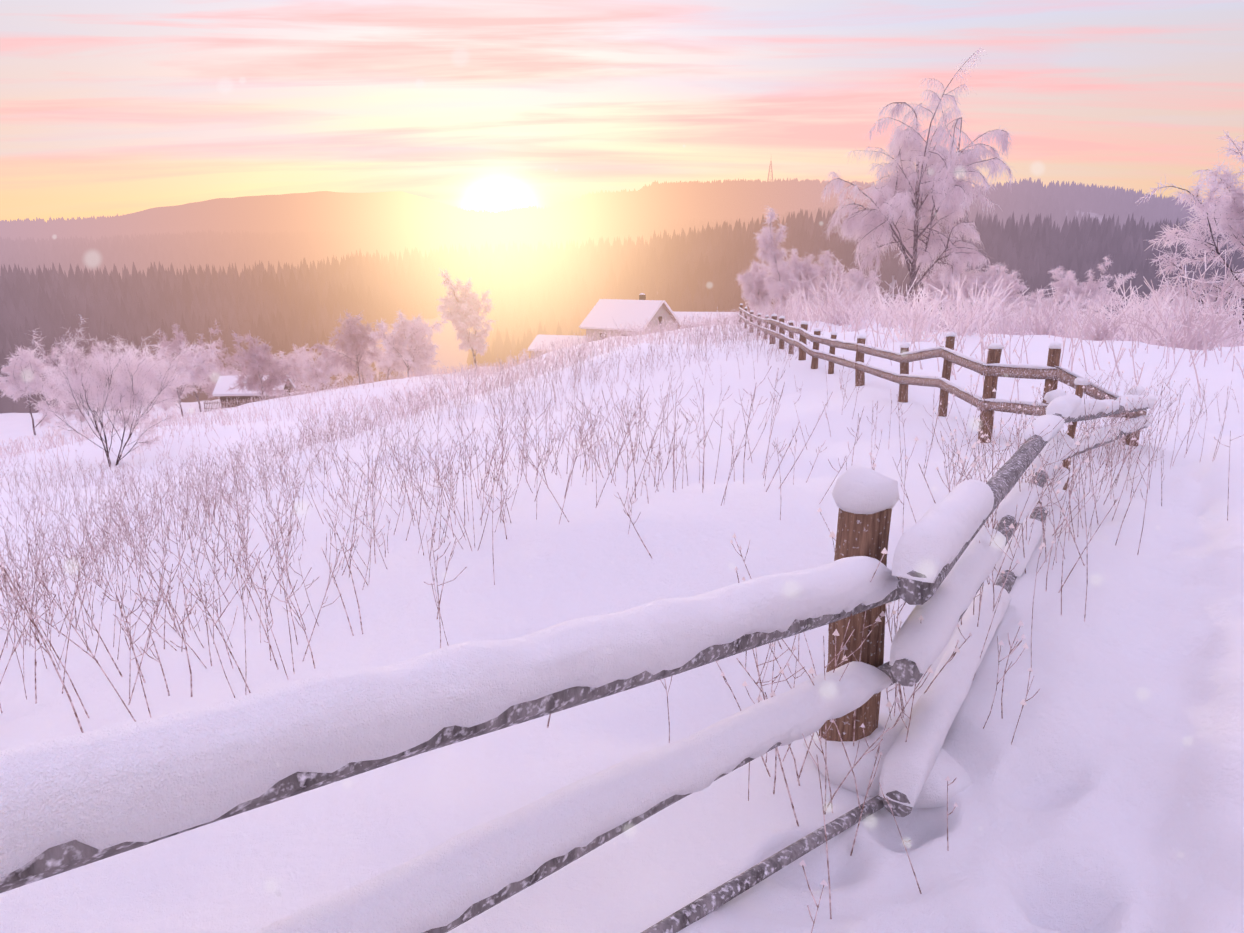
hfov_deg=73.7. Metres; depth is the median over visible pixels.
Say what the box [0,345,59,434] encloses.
village tree
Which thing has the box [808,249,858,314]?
thicket tree
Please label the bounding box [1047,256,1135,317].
bush
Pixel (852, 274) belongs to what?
thicket tree
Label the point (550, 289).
forest
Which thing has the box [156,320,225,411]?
village tree
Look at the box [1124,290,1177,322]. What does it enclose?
bush
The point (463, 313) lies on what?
sunlit tree
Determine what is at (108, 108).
sky
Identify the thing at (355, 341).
village tree
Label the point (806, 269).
thicket tree
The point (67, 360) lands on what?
village tree
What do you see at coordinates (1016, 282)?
thicket tree
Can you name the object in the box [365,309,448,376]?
village tree
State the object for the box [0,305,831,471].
field weeds
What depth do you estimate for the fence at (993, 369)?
12.07 m
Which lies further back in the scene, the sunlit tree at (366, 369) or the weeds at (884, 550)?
the sunlit tree at (366, 369)
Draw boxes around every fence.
[0,377,1156,932]
[204,385,332,411]
[739,303,1146,442]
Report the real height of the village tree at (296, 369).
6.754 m
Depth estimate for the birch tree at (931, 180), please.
66.16 m
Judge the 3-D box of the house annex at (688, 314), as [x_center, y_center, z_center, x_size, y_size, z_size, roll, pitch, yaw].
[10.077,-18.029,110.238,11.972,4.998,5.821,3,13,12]
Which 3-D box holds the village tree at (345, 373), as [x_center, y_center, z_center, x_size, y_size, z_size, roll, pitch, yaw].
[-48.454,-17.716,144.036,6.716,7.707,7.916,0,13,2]
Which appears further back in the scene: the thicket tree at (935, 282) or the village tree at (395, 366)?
the village tree at (395, 366)
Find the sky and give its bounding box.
[0,0,1243,222]
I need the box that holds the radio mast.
[767,161,772,180]
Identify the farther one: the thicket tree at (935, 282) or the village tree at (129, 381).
the village tree at (129, 381)
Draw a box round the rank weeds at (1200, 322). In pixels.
[722,287,1243,414]
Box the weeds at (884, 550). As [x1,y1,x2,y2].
[660,358,1207,825]
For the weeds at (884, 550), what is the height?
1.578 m
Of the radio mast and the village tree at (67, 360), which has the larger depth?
the radio mast
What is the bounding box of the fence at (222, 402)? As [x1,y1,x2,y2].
[204,385,332,411]
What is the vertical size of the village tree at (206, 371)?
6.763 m
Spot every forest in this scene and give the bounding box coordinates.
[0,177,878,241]
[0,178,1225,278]
[0,207,1243,413]
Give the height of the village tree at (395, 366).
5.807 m
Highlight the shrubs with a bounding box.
[730,249,1243,350]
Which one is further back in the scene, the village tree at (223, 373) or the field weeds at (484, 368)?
the village tree at (223, 373)
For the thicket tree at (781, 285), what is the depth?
62.48 m
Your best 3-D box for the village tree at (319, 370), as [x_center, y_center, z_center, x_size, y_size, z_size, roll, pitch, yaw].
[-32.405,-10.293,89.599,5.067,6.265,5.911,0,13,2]
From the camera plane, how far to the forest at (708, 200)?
2229.83 m
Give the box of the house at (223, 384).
[212,375,295,407]
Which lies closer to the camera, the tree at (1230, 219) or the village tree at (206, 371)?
the tree at (1230, 219)
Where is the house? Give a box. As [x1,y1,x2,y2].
[579,293,680,341]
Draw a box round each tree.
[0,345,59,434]
[19,315,203,466]
[36,338,129,426]
[46,348,113,421]
[107,352,166,413]
[121,340,220,416]
[125,351,178,415]
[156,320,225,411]
[200,347,239,399]
[211,366,248,398]
[226,330,297,400]
[270,347,309,395]
[275,343,316,390]
[299,343,344,390]
[308,310,389,383]
[324,343,352,386]
[339,346,375,384]
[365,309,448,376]
[365,344,406,379]
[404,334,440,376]
[436,267,498,367]
[735,259,773,312]
[754,206,805,315]
[787,249,821,310]
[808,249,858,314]
[820,47,1015,323]
[841,266,885,308]
[916,258,969,325]
[950,263,1007,317]
[991,262,1030,320]
[1015,287,1059,333]
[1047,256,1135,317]
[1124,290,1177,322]
[1135,130,1243,335]
[1210,179,1243,284]
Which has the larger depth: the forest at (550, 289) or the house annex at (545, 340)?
the forest at (550, 289)
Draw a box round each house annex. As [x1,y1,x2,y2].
[528,334,585,357]
[673,311,743,327]
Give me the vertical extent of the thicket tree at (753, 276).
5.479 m
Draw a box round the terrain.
[0,187,1243,932]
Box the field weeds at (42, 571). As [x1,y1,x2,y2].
[0,307,1001,732]
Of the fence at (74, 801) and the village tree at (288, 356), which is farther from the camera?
the village tree at (288, 356)
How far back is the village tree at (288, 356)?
129.38 m
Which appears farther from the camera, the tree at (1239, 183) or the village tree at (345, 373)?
the village tree at (345, 373)
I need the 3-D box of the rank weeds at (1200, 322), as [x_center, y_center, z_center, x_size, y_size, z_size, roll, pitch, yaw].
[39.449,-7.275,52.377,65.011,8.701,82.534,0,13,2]

